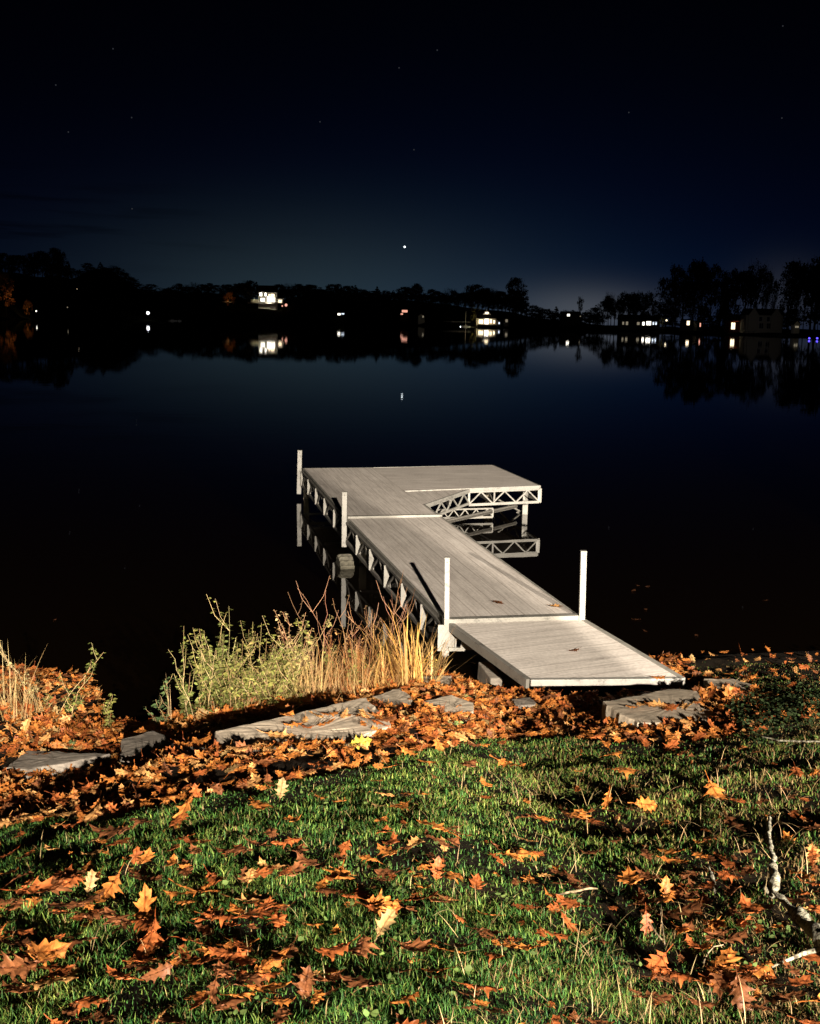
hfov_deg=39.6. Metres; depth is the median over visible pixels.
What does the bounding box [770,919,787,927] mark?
oak leaf
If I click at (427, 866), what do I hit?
oak leaf
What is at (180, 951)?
oak leaf
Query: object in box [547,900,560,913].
oak leaf
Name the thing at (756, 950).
oak leaf
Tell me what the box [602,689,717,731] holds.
flat stone
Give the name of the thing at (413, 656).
iris clump
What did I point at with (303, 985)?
oak leaf
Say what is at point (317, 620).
leafy weed
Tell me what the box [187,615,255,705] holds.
leafy weed
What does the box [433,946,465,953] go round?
oak leaf
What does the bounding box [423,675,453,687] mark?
flat stone
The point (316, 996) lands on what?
oak leaf
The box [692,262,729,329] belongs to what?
tree
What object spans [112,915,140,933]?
oak leaf
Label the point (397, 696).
flat stone
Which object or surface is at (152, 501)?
water
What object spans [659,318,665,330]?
tree
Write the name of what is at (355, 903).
oak leaf
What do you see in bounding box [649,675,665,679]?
oak leaf
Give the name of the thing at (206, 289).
tree
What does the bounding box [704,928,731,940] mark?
oak leaf
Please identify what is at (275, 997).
oak leaf
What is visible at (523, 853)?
oak leaf
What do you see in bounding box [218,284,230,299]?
tree
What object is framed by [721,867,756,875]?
oak leaf
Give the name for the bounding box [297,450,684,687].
dock
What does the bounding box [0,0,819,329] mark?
sky
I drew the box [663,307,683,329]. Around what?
tree
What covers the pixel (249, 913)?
oak leaf
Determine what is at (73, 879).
oak leaf
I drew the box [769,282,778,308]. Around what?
tree
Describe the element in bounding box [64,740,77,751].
leafy weed
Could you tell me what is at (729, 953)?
oak leaf
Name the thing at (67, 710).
leafy weed
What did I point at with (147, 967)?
oak leaf
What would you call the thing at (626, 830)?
oak leaf
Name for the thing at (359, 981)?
oak leaf
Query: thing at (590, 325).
tree
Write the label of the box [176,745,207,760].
flat stone
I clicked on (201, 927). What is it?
oak leaf
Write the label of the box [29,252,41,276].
tree
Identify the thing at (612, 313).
tree
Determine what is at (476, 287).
tree
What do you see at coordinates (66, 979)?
oak leaf
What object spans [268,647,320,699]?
leafy weed
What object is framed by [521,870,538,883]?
oak leaf
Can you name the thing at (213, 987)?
oak leaf
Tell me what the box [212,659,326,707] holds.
dry grass tuft
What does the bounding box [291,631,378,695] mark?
dry grass tuft
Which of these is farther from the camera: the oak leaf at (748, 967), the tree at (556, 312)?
the tree at (556, 312)
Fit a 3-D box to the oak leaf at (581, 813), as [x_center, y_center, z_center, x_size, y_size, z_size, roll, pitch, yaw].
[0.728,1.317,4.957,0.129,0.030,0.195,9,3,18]
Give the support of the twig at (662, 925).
on the ground at (510, 870)
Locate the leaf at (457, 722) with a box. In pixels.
[442,721,463,729]
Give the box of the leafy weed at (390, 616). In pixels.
[348,575,414,655]
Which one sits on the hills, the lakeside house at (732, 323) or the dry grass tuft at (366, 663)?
the lakeside house at (732, 323)
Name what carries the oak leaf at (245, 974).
on the ground at (510, 870)
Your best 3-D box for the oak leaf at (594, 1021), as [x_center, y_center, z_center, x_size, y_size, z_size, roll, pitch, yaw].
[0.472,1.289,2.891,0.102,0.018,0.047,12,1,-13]
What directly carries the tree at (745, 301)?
on the hills
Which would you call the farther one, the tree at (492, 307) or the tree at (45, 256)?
the tree at (492, 307)
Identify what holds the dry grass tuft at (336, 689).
on the ground at (510, 870)
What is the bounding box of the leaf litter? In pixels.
[0,643,819,1023]
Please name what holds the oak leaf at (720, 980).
on the ground at (510, 870)
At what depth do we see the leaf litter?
6.90 m
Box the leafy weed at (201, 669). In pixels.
[186,633,251,711]
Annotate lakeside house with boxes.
[250,285,283,309]
[336,310,345,317]
[400,308,408,319]
[418,313,424,323]
[476,310,496,325]
[503,317,508,326]
[560,311,580,325]
[617,315,659,329]
[679,319,693,330]
[693,321,703,330]
[724,314,740,332]
[740,307,783,332]
[790,320,800,333]
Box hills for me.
[0,271,819,336]
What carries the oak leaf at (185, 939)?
on the ground at (510, 870)
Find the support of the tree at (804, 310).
on the hills
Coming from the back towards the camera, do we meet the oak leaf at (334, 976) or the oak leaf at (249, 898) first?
the oak leaf at (249, 898)
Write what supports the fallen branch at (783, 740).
on the ground at (510, 870)
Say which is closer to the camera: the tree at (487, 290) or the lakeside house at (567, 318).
the lakeside house at (567, 318)
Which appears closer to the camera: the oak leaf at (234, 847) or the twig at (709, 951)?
the twig at (709, 951)
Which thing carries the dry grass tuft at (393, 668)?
on the ground at (510, 870)
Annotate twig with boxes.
[649,921,662,940]
[660,903,664,944]
[702,944,723,963]
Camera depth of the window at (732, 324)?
553.42 m
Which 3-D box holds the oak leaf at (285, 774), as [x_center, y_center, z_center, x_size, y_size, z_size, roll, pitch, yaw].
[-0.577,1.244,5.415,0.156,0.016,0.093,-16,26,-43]
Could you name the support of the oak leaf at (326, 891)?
on the ground at (510, 870)
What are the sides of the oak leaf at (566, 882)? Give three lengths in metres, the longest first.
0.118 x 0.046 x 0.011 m
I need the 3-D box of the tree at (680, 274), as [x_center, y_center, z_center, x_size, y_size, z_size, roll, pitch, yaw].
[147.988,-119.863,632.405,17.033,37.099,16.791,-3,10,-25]
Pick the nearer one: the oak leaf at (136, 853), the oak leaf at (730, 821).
the oak leaf at (136, 853)
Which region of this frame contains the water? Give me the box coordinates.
[0,319,819,724]
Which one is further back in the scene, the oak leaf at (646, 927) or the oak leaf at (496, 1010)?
the oak leaf at (646, 927)
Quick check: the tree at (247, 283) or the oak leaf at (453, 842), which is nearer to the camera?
the oak leaf at (453, 842)
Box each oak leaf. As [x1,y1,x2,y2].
[0,843,21,858]
[0,937,38,946]
[0,950,14,958]
[0,950,35,956]
[0,951,56,980]
[0,984,32,992]
[1,981,36,993]
[2,876,63,894]
[3,928,36,937]
[5,894,24,910]
[7,974,78,989]
[13,812,45,824]
[19,875,35,886]
[20,938,71,966]
[24,896,41,910]
[24,963,65,970]
[29,872,77,895]
[36,964,74,981]
[43,1013,69,1023]
[47,901,95,908]
[52,864,73,876]
[59,1003,78,1015]
[60,957,79,983]
[61,874,84,886]
[61,995,107,1014]
[64,937,97,951]
[66,867,96,875]
[69,905,109,920]
[72,1008,109,1020]
[73,903,112,920]
[76,889,107,904]
[82,797,104,822]
[83,865,103,880]
[84,869,99,896]
[86,797,100,814]
[89,823,138,840]
[94,862,124,902]
[96,1010,117,1023]
[98,906,130,931]
[100,796,114,805]
[106,964,143,980]
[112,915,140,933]
[120,795,135,813]
[122,952,172,961]
[128,817,150,828]
[129,874,157,879]
[130,846,143,863]
[130,949,153,964]
[131,915,160,934]
[132,784,146,800]
[132,903,163,962]
[133,883,155,918]
[134,964,155,971]
[135,847,155,865]
[140,959,181,982]
[144,770,173,782]
[144,940,168,950]
[147,956,178,962]
[150,1006,170,1023]
[151,795,179,802]
[158,1011,185,1023]
[159,958,200,966]
[160,927,175,942]
[163,813,188,831]
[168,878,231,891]
[169,936,210,946]
[172,785,198,828]
[174,942,189,960]
[175,859,193,879]
[175,899,198,904]
[179,837,210,844]
[184,882,213,896]
[184,990,208,1013]
[184,990,209,999]
[186,921,214,935]
[186,934,212,944]
[186,954,215,963]
[188,772,197,781]
[189,844,201,854]
[194,900,214,922]
[194,911,237,926]
[196,946,218,955]
[202,908,223,920]
[203,863,225,888]
[203,996,250,1019]
[205,970,220,1004]
[208,947,250,961]
[209,938,258,949]
[210,954,237,960]
[210,960,235,984]
[212,959,231,972]
[214,845,262,856]
[220,891,276,900]
[221,971,268,989]
[221,991,255,1000]
[222,840,245,854]
[227,902,245,913]
[230,971,258,985]
[231,981,291,991]
[233,966,247,980]
[234,941,252,950]
[234,947,258,966]
[235,866,276,877]
[238,865,247,882]
[238,905,281,919]
[241,780,261,791]
[243,836,270,845]
[243,901,277,905]
[244,868,257,885]
[250,796,267,809]
[253,948,289,974]
[257,896,272,910]
[258,728,296,738]
[258,856,281,868]
[259,996,285,1002]
[261,863,287,869]
[267,911,289,936]
[269,935,297,960]
[270,1007,291,1023]
[271,836,305,848]
[275,777,288,800]
[276,767,300,780]
[283,861,305,875]
[283,1016,298,1022]
[285,769,301,780]
[287,842,308,855]
[287,970,321,977]
[291,952,314,956]
[292,964,316,999]
[295,973,325,981]
[296,850,322,867]
[301,969,340,982]
[310,989,324,1010]
[312,888,344,897]
[314,862,326,868]
[314,877,329,891]
[314,935,359,960]
[320,964,337,973]
[321,969,343,980]
[323,860,355,879]
[326,762,343,770]
[337,839,351,856]
[339,974,393,988]
[342,889,375,899]
[344,901,364,907]
[345,734,371,749]
[348,926,378,958]
[355,900,400,912]
[357,889,401,917]
[362,891,376,904]
[374,867,409,878]
[375,908,396,940]
[376,825,392,833]
[376,843,397,856]
[386,831,398,844]
[388,798,412,809]
[389,987,426,1006]
[391,935,434,951]
[395,1012,413,1023]
[396,946,439,955]
[397,902,416,910]
[398,890,437,901]
[407,836,424,851]
[410,890,422,897]
[414,881,431,887]
[416,819,460,838]
[416,860,432,869]
[426,966,455,982]
[427,834,453,847]
[429,896,450,902]
[431,1012,451,1023]
[432,939,472,946]
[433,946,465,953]
[438,871,462,882]
[445,837,459,848]
[451,980,502,998]
[459,759,477,767]
[467,926,501,937]
[469,873,486,889]
[483,952,503,963]
[483,1006,509,1015]
[489,755,525,767]
[489,850,523,862]
[500,940,550,950]
[513,813,541,819]
[517,848,542,860]
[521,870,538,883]
[533,920,571,941]
[543,885,580,898]
[546,1014,560,1023]
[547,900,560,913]
[552,967,588,975]
[553,881,569,883]
[556,894,584,909]
[557,904,577,933]
[561,866,589,886]
[565,809,590,818]
[569,1009,584,1023]
[577,846,605,854]
[578,1014,613,1023]
[601,787,611,808]
[608,767,639,778]
[617,866,642,887]
[620,823,634,836]
[626,893,664,905]
[628,796,656,812]
[629,990,674,1003]
[634,888,650,900]
[635,867,659,880]
[640,848,654,865]
[640,896,702,920]
[640,902,653,937]
[643,972,689,988]
[645,944,672,975]
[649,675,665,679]
[650,852,688,863]
[653,964,699,987]
[658,848,684,854]
[659,875,675,902]
[660,884,687,890]
[672,920,698,930]
[679,870,703,879]
[679,886,702,899]
[679,993,721,1009]
[685,933,706,948]
[687,877,709,888]
[691,851,710,858]
[695,964,727,969]
[696,892,713,909]
[697,879,717,888]
[697,966,712,984]
[698,971,753,986]
[699,942,715,950]
[701,962,717,984]
[702,916,726,931]
[703,770,728,799]
[704,835,720,839]
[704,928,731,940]
[706,928,747,944]
[709,947,741,973]
[709,969,734,997]
[712,870,742,882]
[718,867,730,881]
[721,859,754,871]
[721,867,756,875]
[722,684,736,701]
[722,806,746,831]
[724,884,741,903]
[724,984,733,992]
[728,899,774,910]
[729,964,756,1013]
[736,916,749,928]
[738,892,763,913]
[738,972,784,987]
[741,960,758,971]
[748,944,762,954]
[750,954,775,979]
[752,991,795,1004]
[767,990,808,999]
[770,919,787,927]
[780,831,796,843]
[783,958,808,980]
[786,974,813,985]
[787,897,816,904]
[787,1015,819,1023]
[788,764,805,776]
[795,993,819,1002]
[796,875,819,885]
[798,822,819,828]
[802,953,819,964]
[805,840,819,862]
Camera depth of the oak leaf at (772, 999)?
3.08 m
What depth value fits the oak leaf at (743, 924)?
3.59 m
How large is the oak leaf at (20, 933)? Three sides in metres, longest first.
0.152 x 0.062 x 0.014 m
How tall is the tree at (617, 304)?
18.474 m
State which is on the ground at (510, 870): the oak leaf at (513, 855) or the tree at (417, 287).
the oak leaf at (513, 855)
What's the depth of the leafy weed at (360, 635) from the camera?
9.67 m
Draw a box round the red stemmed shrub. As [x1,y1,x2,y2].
[267,625,365,670]
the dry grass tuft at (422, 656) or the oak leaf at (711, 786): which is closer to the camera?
the oak leaf at (711, 786)
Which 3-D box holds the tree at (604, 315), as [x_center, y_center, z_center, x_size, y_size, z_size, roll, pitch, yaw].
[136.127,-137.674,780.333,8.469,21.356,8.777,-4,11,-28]
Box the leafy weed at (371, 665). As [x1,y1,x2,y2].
[346,642,390,680]
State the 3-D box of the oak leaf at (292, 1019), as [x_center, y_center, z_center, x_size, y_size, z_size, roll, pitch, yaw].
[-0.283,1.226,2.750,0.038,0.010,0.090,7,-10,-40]
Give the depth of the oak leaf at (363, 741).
6.17 m
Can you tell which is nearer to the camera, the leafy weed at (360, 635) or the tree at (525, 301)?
the leafy weed at (360, 635)
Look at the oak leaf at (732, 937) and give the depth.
3.42 m
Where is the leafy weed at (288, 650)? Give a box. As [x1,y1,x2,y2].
[245,616,312,693]
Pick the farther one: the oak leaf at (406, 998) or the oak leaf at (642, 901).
the oak leaf at (642, 901)
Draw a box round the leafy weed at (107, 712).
[100,693,117,726]
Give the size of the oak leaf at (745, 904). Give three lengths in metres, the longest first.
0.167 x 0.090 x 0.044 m
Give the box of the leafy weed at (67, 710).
[42,693,87,715]
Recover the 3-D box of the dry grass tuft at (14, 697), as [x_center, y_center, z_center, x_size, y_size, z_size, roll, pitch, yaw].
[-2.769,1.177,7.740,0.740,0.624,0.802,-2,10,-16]
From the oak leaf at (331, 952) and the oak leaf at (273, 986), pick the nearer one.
the oak leaf at (273, 986)
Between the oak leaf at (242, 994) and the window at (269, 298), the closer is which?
the oak leaf at (242, 994)
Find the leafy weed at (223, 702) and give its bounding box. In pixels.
[176,657,263,718]
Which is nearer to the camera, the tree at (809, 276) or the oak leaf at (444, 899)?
the oak leaf at (444, 899)
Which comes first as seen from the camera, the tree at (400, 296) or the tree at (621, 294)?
the tree at (621, 294)
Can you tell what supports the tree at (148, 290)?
on the hills
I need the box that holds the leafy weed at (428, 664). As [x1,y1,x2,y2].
[410,640,437,676]
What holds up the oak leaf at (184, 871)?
on the ground at (510, 870)
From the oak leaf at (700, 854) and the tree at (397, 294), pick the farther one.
the tree at (397, 294)
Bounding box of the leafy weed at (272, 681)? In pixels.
[249,640,308,705]
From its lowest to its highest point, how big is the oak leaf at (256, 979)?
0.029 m
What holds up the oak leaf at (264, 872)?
on the ground at (510, 870)
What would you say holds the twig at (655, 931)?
on the ground at (510, 870)
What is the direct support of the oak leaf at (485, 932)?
on the ground at (510, 870)
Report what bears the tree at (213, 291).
on the hills
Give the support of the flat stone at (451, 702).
on the ground at (510, 870)
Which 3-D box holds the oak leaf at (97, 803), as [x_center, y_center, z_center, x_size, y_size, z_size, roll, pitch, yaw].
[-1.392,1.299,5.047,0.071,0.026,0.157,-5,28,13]
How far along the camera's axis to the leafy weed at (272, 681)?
8.24 m
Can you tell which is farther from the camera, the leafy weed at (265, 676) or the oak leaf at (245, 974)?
the leafy weed at (265, 676)
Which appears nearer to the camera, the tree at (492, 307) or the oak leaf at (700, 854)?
the oak leaf at (700, 854)
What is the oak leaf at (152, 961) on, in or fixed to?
on the ground at (510, 870)
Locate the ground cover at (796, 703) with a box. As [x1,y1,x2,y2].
[723,672,819,750]
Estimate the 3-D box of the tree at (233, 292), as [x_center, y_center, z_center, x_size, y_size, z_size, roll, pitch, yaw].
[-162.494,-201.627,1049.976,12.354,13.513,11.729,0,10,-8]
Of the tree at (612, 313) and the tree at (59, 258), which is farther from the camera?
the tree at (59, 258)
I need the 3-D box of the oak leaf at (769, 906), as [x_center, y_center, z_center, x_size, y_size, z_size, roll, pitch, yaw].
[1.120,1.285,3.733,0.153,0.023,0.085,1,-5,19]
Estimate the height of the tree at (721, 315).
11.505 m
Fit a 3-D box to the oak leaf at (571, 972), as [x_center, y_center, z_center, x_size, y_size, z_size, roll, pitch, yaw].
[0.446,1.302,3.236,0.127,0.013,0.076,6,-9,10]
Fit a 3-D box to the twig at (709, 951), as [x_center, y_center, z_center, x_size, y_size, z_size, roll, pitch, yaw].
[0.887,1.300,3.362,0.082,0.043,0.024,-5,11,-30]
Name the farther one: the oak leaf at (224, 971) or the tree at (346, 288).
the tree at (346, 288)
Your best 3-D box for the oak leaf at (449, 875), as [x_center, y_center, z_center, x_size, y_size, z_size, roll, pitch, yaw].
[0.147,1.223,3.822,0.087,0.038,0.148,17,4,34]
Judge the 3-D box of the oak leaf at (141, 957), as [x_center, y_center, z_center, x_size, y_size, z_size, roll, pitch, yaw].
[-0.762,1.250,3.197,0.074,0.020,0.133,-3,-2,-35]
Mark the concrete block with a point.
(489, 673)
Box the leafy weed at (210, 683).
[191,629,238,704]
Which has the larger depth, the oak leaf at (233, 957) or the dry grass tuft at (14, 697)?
the dry grass tuft at (14, 697)
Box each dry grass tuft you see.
[0,650,42,723]
[0,678,74,713]
[159,679,171,721]
[206,668,261,713]
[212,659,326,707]
[238,651,353,709]
[259,643,347,704]
[267,638,404,697]
[288,635,358,694]
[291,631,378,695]
[314,632,397,693]
[321,613,411,680]
[321,639,413,692]
[322,637,392,693]
[336,633,415,689]
[351,633,434,691]
[402,616,476,672]
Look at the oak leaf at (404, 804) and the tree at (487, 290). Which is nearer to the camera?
the oak leaf at (404, 804)
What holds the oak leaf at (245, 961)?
on the ground at (510, 870)
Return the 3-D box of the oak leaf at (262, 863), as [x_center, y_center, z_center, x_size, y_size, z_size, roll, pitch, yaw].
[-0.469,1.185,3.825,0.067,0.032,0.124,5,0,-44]
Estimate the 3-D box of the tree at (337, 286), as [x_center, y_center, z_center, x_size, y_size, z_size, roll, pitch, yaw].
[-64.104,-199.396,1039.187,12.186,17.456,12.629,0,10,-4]
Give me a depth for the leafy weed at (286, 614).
9.16 m
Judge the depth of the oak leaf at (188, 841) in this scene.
4.20 m
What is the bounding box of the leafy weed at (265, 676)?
[223,623,292,706]
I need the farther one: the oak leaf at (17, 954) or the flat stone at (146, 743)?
the flat stone at (146, 743)
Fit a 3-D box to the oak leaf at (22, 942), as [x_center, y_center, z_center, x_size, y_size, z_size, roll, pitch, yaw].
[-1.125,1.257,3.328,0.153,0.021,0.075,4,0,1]
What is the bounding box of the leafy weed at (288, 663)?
[223,631,301,703]
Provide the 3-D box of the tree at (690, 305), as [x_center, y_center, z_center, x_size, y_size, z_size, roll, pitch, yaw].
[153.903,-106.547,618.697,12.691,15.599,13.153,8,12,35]
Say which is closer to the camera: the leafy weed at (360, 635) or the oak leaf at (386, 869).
the oak leaf at (386, 869)
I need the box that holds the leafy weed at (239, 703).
[221,669,254,715]
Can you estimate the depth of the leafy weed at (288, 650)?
8.33 m
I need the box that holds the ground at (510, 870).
[0,650,819,1023]
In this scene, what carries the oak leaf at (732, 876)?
on the ground at (510, 870)
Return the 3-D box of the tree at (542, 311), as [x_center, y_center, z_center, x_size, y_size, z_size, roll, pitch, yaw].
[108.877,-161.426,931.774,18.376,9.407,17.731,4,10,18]
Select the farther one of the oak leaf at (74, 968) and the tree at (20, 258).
the tree at (20, 258)
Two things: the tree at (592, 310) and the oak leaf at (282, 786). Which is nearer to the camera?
the oak leaf at (282, 786)
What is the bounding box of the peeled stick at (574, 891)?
[558,887,597,894]
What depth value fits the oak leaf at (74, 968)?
3.21 m
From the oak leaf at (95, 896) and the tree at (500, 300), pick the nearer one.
the oak leaf at (95, 896)
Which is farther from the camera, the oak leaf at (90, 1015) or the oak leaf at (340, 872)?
the oak leaf at (340, 872)
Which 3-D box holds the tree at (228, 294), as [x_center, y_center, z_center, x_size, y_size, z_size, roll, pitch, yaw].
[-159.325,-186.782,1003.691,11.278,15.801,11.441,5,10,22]
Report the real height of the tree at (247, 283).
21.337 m
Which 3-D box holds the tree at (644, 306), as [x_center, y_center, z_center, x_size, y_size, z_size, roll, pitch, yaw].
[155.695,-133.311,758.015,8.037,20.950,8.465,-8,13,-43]
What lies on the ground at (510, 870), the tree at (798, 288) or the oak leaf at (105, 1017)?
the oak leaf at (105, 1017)
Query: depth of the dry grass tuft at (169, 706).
8.31 m
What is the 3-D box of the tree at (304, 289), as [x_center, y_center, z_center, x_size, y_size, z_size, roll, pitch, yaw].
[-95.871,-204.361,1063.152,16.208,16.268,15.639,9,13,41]
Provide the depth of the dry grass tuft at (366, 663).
8.95 m
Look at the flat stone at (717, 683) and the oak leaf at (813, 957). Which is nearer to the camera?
the oak leaf at (813, 957)
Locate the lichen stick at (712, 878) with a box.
[708,865,717,894]
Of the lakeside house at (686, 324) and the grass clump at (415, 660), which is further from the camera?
the lakeside house at (686, 324)
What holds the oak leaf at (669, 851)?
on the ground at (510, 870)
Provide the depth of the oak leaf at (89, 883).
3.79 m
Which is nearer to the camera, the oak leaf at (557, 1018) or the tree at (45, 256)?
the oak leaf at (557, 1018)
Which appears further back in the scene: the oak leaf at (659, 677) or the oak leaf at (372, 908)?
the oak leaf at (659, 677)
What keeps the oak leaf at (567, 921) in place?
on the ground at (510, 870)
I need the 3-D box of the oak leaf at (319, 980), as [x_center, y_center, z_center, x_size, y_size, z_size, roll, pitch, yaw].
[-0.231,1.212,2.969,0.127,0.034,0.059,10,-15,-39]
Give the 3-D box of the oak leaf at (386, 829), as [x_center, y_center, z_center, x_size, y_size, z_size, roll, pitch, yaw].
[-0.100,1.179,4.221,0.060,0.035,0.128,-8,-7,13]
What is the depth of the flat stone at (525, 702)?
8.69 m
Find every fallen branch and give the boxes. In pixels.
[760,735,819,742]
[763,815,819,967]
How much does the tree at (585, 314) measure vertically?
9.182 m
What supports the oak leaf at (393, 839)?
on the ground at (510, 870)
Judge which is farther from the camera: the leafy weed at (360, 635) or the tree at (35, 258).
the tree at (35, 258)
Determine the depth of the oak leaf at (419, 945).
3.12 m
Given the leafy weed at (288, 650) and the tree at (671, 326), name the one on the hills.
the tree at (671, 326)
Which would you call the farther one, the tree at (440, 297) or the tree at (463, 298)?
the tree at (440, 297)
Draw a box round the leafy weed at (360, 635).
[332,595,378,676]
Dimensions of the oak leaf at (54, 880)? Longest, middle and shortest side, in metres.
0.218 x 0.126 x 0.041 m
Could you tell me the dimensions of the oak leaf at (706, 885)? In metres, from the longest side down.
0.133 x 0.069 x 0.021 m
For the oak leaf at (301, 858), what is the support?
on the ground at (510, 870)
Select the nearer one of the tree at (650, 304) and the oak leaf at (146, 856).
the oak leaf at (146, 856)
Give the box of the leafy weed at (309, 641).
[270,614,333,688]
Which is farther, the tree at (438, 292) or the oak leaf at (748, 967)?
the tree at (438, 292)
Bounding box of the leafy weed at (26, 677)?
[0,640,38,705]
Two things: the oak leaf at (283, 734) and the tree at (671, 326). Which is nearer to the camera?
the oak leaf at (283, 734)
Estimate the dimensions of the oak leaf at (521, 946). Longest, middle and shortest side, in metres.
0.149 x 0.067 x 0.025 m
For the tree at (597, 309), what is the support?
on the hills
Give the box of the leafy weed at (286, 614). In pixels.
[273,610,314,667]
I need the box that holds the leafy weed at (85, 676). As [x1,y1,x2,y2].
[57,643,103,722]
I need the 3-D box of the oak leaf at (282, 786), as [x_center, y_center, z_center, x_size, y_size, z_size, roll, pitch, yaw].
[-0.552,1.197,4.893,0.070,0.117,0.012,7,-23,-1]
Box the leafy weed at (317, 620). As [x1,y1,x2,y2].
[288,576,338,673]
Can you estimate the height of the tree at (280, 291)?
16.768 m
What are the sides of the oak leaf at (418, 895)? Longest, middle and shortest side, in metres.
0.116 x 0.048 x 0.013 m
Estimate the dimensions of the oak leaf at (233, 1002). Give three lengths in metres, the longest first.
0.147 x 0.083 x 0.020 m
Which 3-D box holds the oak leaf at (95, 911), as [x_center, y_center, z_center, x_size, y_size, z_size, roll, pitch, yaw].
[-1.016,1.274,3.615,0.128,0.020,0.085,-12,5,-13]
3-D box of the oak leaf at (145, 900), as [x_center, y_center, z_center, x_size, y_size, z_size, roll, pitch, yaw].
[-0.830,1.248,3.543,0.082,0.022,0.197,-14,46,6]
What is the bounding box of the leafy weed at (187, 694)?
[167,626,219,722]
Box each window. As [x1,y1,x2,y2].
[267,296,271,301]
[731,322,734,329]
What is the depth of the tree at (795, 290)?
609.91 m
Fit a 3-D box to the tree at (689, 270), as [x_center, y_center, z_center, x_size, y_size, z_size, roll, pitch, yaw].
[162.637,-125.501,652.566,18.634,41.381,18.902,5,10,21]
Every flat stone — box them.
[3,751,109,778]
[120,731,173,765]
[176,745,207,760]
[214,698,390,755]
[373,688,412,710]
[420,695,473,720]
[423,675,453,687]
[512,697,535,711]
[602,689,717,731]
[703,679,758,694]
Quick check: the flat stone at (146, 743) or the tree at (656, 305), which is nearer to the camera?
the flat stone at (146, 743)
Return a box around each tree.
[0,253,13,270]
[0,255,4,272]
[0,272,14,316]
[1,278,16,307]
[4,255,16,276]
[13,255,28,275]
[20,253,35,284]
[23,300,32,314]
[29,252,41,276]
[31,253,42,275]
[35,251,50,278]
[40,253,54,274]
[48,247,62,267]
[52,252,66,300]
[62,252,69,272]
[63,261,74,284]
[72,282,87,302]
[80,263,93,270]
[110,272,131,285]
[114,267,124,276]
[123,277,141,290]
[141,289,156,295]
[142,284,159,289]
[165,286,178,296]
[172,283,183,291]
[187,282,198,295]
[193,286,201,299]
[198,285,212,292]
[208,287,222,292]
[213,293,230,301]
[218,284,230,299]
[223,291,234,305]
[228,286,238,300]
[231,285,255,302]
[234,288,259,305]
[236,283,252,299]
[244,282,251,301]
[247,280,257,297]
[278,289,286,301]
[280,289,293,301]
[293,284,306,290]
[300,284,315,299]
[303,285,321,300]
[333,284,344,297]
[339,286,354,301]
[340,294,363,299]
[352,288,370,298]
[372,286,383,301]
[380,290,390,301]
[393,293,406,304]
[395,287,411,292]
[396,289,406,302]
[406,285,425,304]
[411,283,422,298]
[427,289,439,306]
[431,296,448,308]
[433,291,444,302]
[436,296,455,308]
[446,290,458,306]
[456,292,467,310]
[463,292,474,306]
[464,284,473,294]
[466,288,477,307]
[470,284,483,291]
[470,305,480,325]
[471,291,484,306]
[480,287,497,311]
[480,288,494,309]
[485,293,499,309]
[493,291,508,314]
[499,299,510,314]
[500,277,528,320]
[506,295,523,305]
[509,292,520,315]
[522,296,529,315]
[527,306,535,318]
[535,309,551,318]
[545,309,551,320]
[550,306,559,320]
[577,296,583,323]
[581,312,592,320]
[581,317,597,327]
[586,308,596,323]
[587,314,605,328]
[594,301,609,319]
[602,292,615,326]
[603,296,613,319]
[608,298,619,324]
[610,296,619,324]
[612,299,624,315]
[616,291,627,319]
[618,292,643,314]
[620,294,635,314]
[635,290,646,314]
[639,297,649,314]
[641,291,655,313]
[644,301,667,322]
[647,277,684,328]
[652,309,674,323]
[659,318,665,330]
[660,320,679,328]
[661,263,691,329]
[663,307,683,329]
[667,308,683,324]
[669,277,697,318]
[679,257,708,315]
[680,260,717,317]
[683,301,701,320]
[688,262,709,309]
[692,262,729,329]
[697,303,712,330]
[701,312,718,330]
[711,306,728,330]
[712,309,727,330]
[715,267,741,307]
[720,268,748,313]
[731,271,762,313]
[736,264,766,307]
[746,258,768,307]
[755,268,777,308]
[760,266,773,308]
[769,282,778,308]
[773,261,803,330]
[777,300,787,311]
[782,312,801,331]
[783,262,807,311]
[785,257,809,319]
[787,309,804,325]
[793,265,816,330]
[796,262,819,331]
[802,257,819,333]
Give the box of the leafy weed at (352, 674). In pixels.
[320,645,366,691]
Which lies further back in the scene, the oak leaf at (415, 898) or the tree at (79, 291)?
the tree at (79, 291)
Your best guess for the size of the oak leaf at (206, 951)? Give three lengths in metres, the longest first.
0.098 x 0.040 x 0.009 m
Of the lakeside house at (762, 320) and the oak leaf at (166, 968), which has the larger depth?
the lakeside house at (762, 320)
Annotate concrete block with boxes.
[477,661,501,687]
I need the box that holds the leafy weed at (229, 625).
[206,594,257,683]
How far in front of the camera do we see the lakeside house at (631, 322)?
656.26 m
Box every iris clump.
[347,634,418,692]
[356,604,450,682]
[357,623,407,687]
[386,629,423,680]
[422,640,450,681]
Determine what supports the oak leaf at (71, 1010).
on the ground at (510, 870)
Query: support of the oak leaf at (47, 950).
on the ground at (510, 870)
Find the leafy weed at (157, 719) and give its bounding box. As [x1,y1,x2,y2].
[144,676,175,724]
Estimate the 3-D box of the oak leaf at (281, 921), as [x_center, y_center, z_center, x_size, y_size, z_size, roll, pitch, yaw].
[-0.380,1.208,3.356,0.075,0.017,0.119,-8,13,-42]
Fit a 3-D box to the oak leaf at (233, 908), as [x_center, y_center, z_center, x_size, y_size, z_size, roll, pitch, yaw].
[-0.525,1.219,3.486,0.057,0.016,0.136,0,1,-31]
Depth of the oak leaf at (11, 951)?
3.34 m

